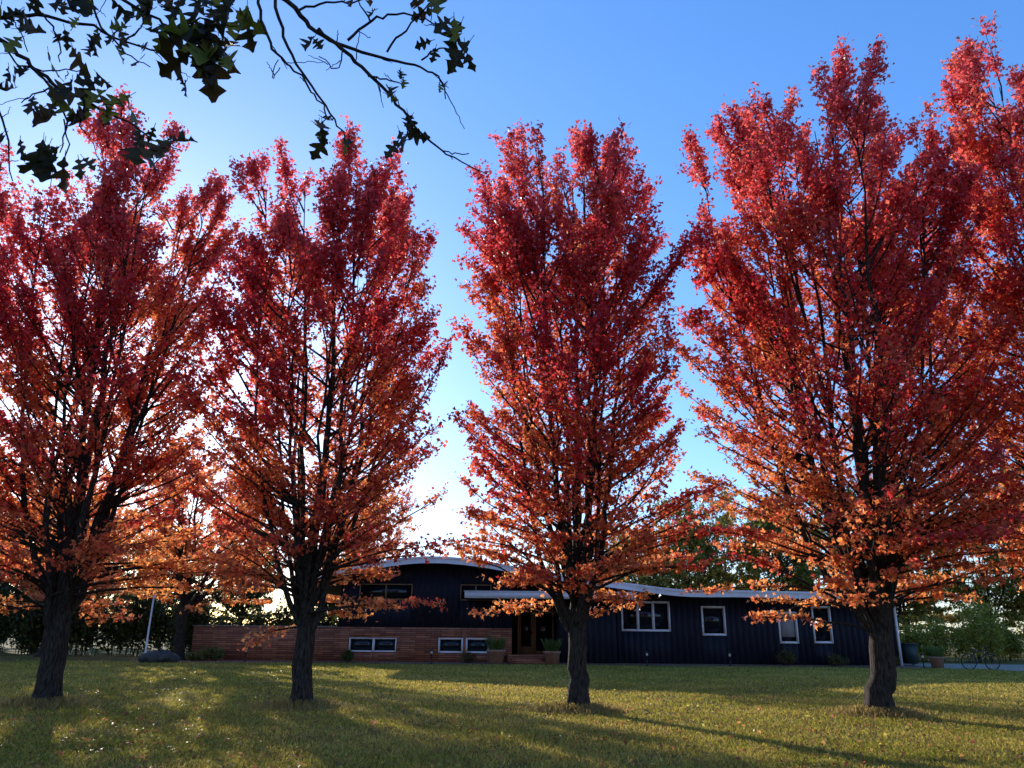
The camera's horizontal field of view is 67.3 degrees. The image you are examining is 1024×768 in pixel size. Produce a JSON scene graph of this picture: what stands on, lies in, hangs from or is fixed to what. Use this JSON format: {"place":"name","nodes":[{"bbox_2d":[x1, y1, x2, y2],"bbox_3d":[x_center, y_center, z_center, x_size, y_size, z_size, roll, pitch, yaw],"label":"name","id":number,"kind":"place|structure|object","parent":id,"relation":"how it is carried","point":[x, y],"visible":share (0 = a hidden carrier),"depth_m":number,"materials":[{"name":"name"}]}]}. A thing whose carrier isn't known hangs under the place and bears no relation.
{"place":"outdoors","nodes":[
{"label":"outdoors","id":0,"kind":"place"},
{"bbox_2d":[0,460,15,631],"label":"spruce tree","id":1,"kind":"object","parent":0,"point":[1,547],"visible":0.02,"depth_m":45.82,"materials":[{"name":"green plant"}]},
{"bbox_2d":[2,508,88,652],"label":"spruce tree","id":2,"kind":"object","parent":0,"point":[23,596],"visible":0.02,"depth_m":45.07,"materials":[{"name":"green plant"}]},
{"bbox_2d":[191,625,337,660],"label":"brick garden wall","id":3,"kind":"structure","parent":0,"point":[228,638],"depth_m":37.78,"materials":[{"name":"red brick"}]},
{"bbox_2d":[0,632,1023,767],"bbox_3d":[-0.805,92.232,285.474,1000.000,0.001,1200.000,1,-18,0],"label":"lawn ground","id":4,"kind":"structure","parent":0,"point":[9,653],"depth_m":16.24,"materials":[{"name":"green plant"}]},
{"bbox_2d":[0,138,39,522],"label":"red maple tree","id":5,"kind":"object","parent":4,"relation":"on","point":[3,194],"visible":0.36,"depth_m":20.25,"materials":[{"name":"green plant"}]},
{"bbox_2d":[0,466,140,656],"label":"orange maple tree","id":6,"kind":"object","parent":4,"relation":"on","point":[35,595],"visible":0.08,"depth_m":40.19,"materials":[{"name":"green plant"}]},
{"bbox_2d":[0,83,249,704],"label":"red maple tree","id":7,"kind":"object","parent":4,"relation":"on","point":[125,274],"visible":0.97,"depth_m":17.11,"materials":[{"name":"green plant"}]},
{"bbox_2d":[138,650,180,662],"bbox_3d":[-15.646,12.140,34.070,1.885,0.724,1.170,1,-18,0],"label":"boulder","id":8,"kind":"object","parent":4,"relation":"on","point":[158,656],"visible":0.68,"depth_m":33.76,"materials":[{"name":"grey stone"}]},
{"bbox_2d":[0,581,338,655],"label":"hedge","id":9,"kind":"object","parent":4,"relation":"on","point":[27,631],"visible":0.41,"depth_m":42.23,"materials":[{"name":"green plant"}]},
{"bbox_2d":[0,0,486,193],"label":"oak tree","id":10,"kind":"object","parent":4,"relation":"on","point":[210,57],"visible":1,"depth_m":2.78,"materials":[{"name":"green plant"}]},
{"bbox_2d":[159,115,459,704],"bbox_3d":[-4.229,0.474,18.198,6.377,13.305,6.413,1,-18,0],"label":"red maple tree","id":11,"kind":"object","parent":4,"relation":"on","point":[314,265],"visible":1,"depth_m":16.85,"materials":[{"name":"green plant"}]},
{"bbox_2d":[318,470,422,606],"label":"orange maple tree","id":12,"kind":"object","parent":4,"relation":"on","point":[330,597],"visible":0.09,"depth_m":54.54,"materials":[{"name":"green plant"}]},
{"bbox_2d":[0,694,959,720],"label":"dry grass tufts","id":13,"kind":"object","parent":4,"relation":"on","point":[322,703],"visible":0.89,"depth_m":15.41,"materials":[{"name":"brown plant"}]},
{"bbox_2d":[0,470,1023,655],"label":"distant trees","id":14,"kind":"object","parent":4,"relation":"on","point":[716,573],"visible":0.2,"depth_m":55.75,"materials":[{"name":"green plant"}]},
{"bbox_2d":[0,658,1023,767],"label":"fallen leaves","id":15,"kind":"object","parent":4,"relation":"on","point":[832,761],"visible":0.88,"depth_m":12.36,"materials":[{"name":"brown plant"}]},
{"bbox_2d":[129,658,927,667],"bbox_3d":[0.934,13.319,36.681,37.100,0.001,5.022,1,-18,0],"label":"mulch bed","id":16,"kind":"object","parent":4,"relation":"on","point":[261,661],"visible":0.43,"depth_m":36.64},
{"bbox_2d":[144,596,154,652],"bbox_3d":[-16.799,11.291,35.608,0.240,2.930,0.240,1,-18,0],"label":"white pole","id":17,"kind":"object","parent":16,"relation":"on","point":[153,597],"visible":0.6,"depth_m":35.61,"materials":[{"name":"white metal"}]},
{"bbox_2d":[185,650,204,660],"bbox_3d":[-14.963,12.835,36.376,1.012,0.527,0.771,1,-18,0],"label":"garden shrub","id":18,"kind":"object","parent":16,"relation":"on","point":[194,656],"visible":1,"depth_m":36.22,"materials":[{"name":"green plant"}]},
{"bbox_2d":[110,446,289,659],"bbox_3d":[-15.934,8.264,38.546,8.757,10.574,8.089,1,-18,0],"label":"orange maple tree","id":19,"kind":"object","parent":16,"relation":"on","point":[187,606],"visible":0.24,"depth_m":37.69,"materials":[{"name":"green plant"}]},
{"bbox_2d":[198,644,225,660],"bbox_3d":[-14.389,12.784,36.695,1.727,0.804,0.849,1,-18,0],"label":"garden shrub","id":20,"kind":"object","parent":16,"relation":"on","point":[215,652],"visible":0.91,"depth_m":36.65,"materials":[{"name":"green plant"}]},
{"bbox_2d":[340,648,354,661],"bbox_3d":[-7.896,12.971,36.850,0.737,0.650,0.684,1,-18,0],"label":"garden shrub","id":21,"kind":"object","parent":16,"relation":"on","point":[347,654],"visible":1,"depth_m":36.74,"materials":[{"name":"green plant"}]},
{"bbox_2d":[335,627,511,661],"bbox_3d":[-4.312,12.829,37.914,8.600,1.600,0.300,1,-18,0],"label":"brick base","id":22,"kind":"object","parent":16,"relation":"on","point":[415,644],"visible":0.79,"depth_m":37.83,"materials":[{"name":"red brick"}]},
{"bbox_2d":[460,651,476,662],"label":"garden shrub","id":23,"kind":"object","parent":16,"relation":"on","point":[469,657],"visible":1,"depth_m":36.66,"materials":[{"name":"green plant"}]},
{"bbox_2d":[484,635,506,663],"bbox_3d":[-0.779,12.459,36.125,1.097,1.284,1.106,1,-18,0],"label":"potted plant","id":24,"kind":"object","parent":16,"relation":"on","point":[495,651],"visible":0.99,"depth_m":35.85,"materials":[{"name":"green plant"}]},
{"bbox_2d":[541,638,562,663],"bbox_3d":[1.861,12.661,36.509,0.977,1.174,1.142,-16,-24,41],"label":"potted plant","id":25,"kind":"object","parent":16,"relation":"on","point":[551,652],"visible":1,"depth_m":36.22,"materials":[{"name":"green plant"}]},
{"bbox_2d":[775,647,797,665],"bbox_3d":[13.205,13.076,36.936,0.858,0.849,1.291,-15,-24,41],"label":"garden shrub","id":26,"kind":"object","parent":16,"relation":"on","point":[786,658],"visible":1,"depth_m":36.79,"materials":[{"name":"green plant"}]},
{"bbox_2d":[826,652,848,665],"bbox_3d":[15.568,13.183,36.899,1.241,0.664,0.897,15,-23,-39],"label":"garden shrub","id":27,"kind":"object","parent":16,"relation":"on","point":[837,660],"visible":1,"depth_m":36.68,"materials":[{"name":"green plant"}]},
{"bbox_2d":[920,654,925,667],"bbox_3d":[18.890,12.720,35.359,0.180,0.650,0.171,1,-18,0],"label":"path light","id":28,"kind":"object","parent":16,"relation":"on","point":[922,656],"visible":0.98,"depth_m":35.36,"materials":[{"name":"black metal"}]},
{"bbox_2d":[507,653,558,663],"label":"brick steps","id":29,"kind":"structure","parent":4,"relation":"on","point":[513,658],"depth_m":36.65,"materials":[{"name":"red brick"}]},
{"bbox_2d":[437,117,735,705],"bbox_3d":[1.729,0.046,17.694,6.821,13.953,6.874,1,-18,0],"label":"red maple tree","id":30,"kind":"object","parent":4,"relation":"on","point":[514,251],"visible":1,"depth_m":16.65,"materials":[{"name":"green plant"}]},
{"bbox_2d":[338,565,899,665],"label":"siding walls","id":31,"kind":"structure","parent":4,"relation":"on","point":[683,641],"depth_m":38.13,"materials":[{"name":"black wood"}]},
{"bbox_2d":[517,608,553,653],"bbox_3d":[1.224,12.749,39.758,1.870,2.240,0.098,1,-18,0],"label":"front door","id":32,"kind":"structure","parent":31,"relation":"attached to","point":[544,625],"depth_m":39.75,"materials":[{"name":"brown wood"}]},
{"bbox_2d":[464,591,636,600],"bbox_3d":[1.859,10.410,37.807,8.380,0.370,1.440,1,-18,0],"label":"porch canopy","id":33,"kind":"object","parent":31,"relation":"attached to","point":[496,595],"visible":0.64,"depth_m":37.16,"materials":[{"name":"white metal"}]},
{"bbox_2d":[349,584,833,652],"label":"windows","id":34,"kind":"structure","parent":31,"relation":"attached to","point":[651,616],"depth_m":38.26,"materials":[{"name":"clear glass"}]},
{"bbox_2d":[318,556,912,600],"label":"roof","id":35,"kind":"structure","parent":31,"relation":"on","point":[457,561],"depth_m":37.73,"materials":[{"name":"grey metal"}]},
{"bbox_2d":[893,604,902,665],"bbox_3d":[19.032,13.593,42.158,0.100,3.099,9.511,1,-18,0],"label":"downspout","id":36,"kind":"object","parent":31,"relation":"attached to","point":[897,636],"visible":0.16,"depth_m":37.92,"materials":[{"name":"white metal"}]},
{"bbox_2d":[663,32,1023,715],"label":"red maple tree","id":37,"kind":"object","parent":4,"relation":"on","point":[895,533],"visible":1,"depth_m":16.58,"materials":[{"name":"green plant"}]},
{"bbox_2d":[894,10,1023,592],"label":"red maple tree","id":38,"kind":"object","parent":4,"relation":"on","point":[965,70],"visible":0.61,"depth_m":18.35,"materials":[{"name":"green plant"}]},
{"bbox_2d":[896,587,1023,662],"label":"shrubs","id":39,"kind":"object","parent":4,"relation":"on","point":[979,631],"visible":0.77,"depth_m":43.09,"materials":[{"name":"green plant"}]},
{"bbox_2d":[0,0,1023,633],"label":"sky","id":40,"kind":"structure","parent":0,"point":[660,67],"materials":[{"name":"blue"}]},
{"bbox_2d":[903,663,1023,670],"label":"gravel driveway","id":41,"kind":"structure","parent":0,"point":[1008,667],"depth_m":37.63,"materials":[{"name":"grey gravel"}]},
{"bbox_2d":[900,643,918,664],"bbox_3d":[19.783,13.483,38.387,0.700,1.040,0.870,1,-18,0],"label":"wheelie bin","id":42,"kind":"object","parent":41,"relation":"on","point":[909,651],"visible":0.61,"depth_m":38.10,"materials":[{"name":"plastic"}]},
{"bbox_2d":[924,645,945,667],"bbox_3d":[19.881,12.769,36.073,0.885,1.004,0.898,1,-18,0],"label":"potted plant","id":43,"kind":"object","parent":41,"relation":"on","point":[936,658],"visible":1,"depth_m":35.88,"materials":[{"name":"green plant"}]},
{"bbox_2d":[961,646,999,669],"bbox_3d":[20.894,12.247,34.361,1.748,1.008,0.503,1,-18,0],"label":"bicycle","id":44,"kind":"object","parent":41,"relation":"on","point":[976,662],"visible":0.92,"depth_m":34.34,"materials":[{"name":"black metal"}]}
]}

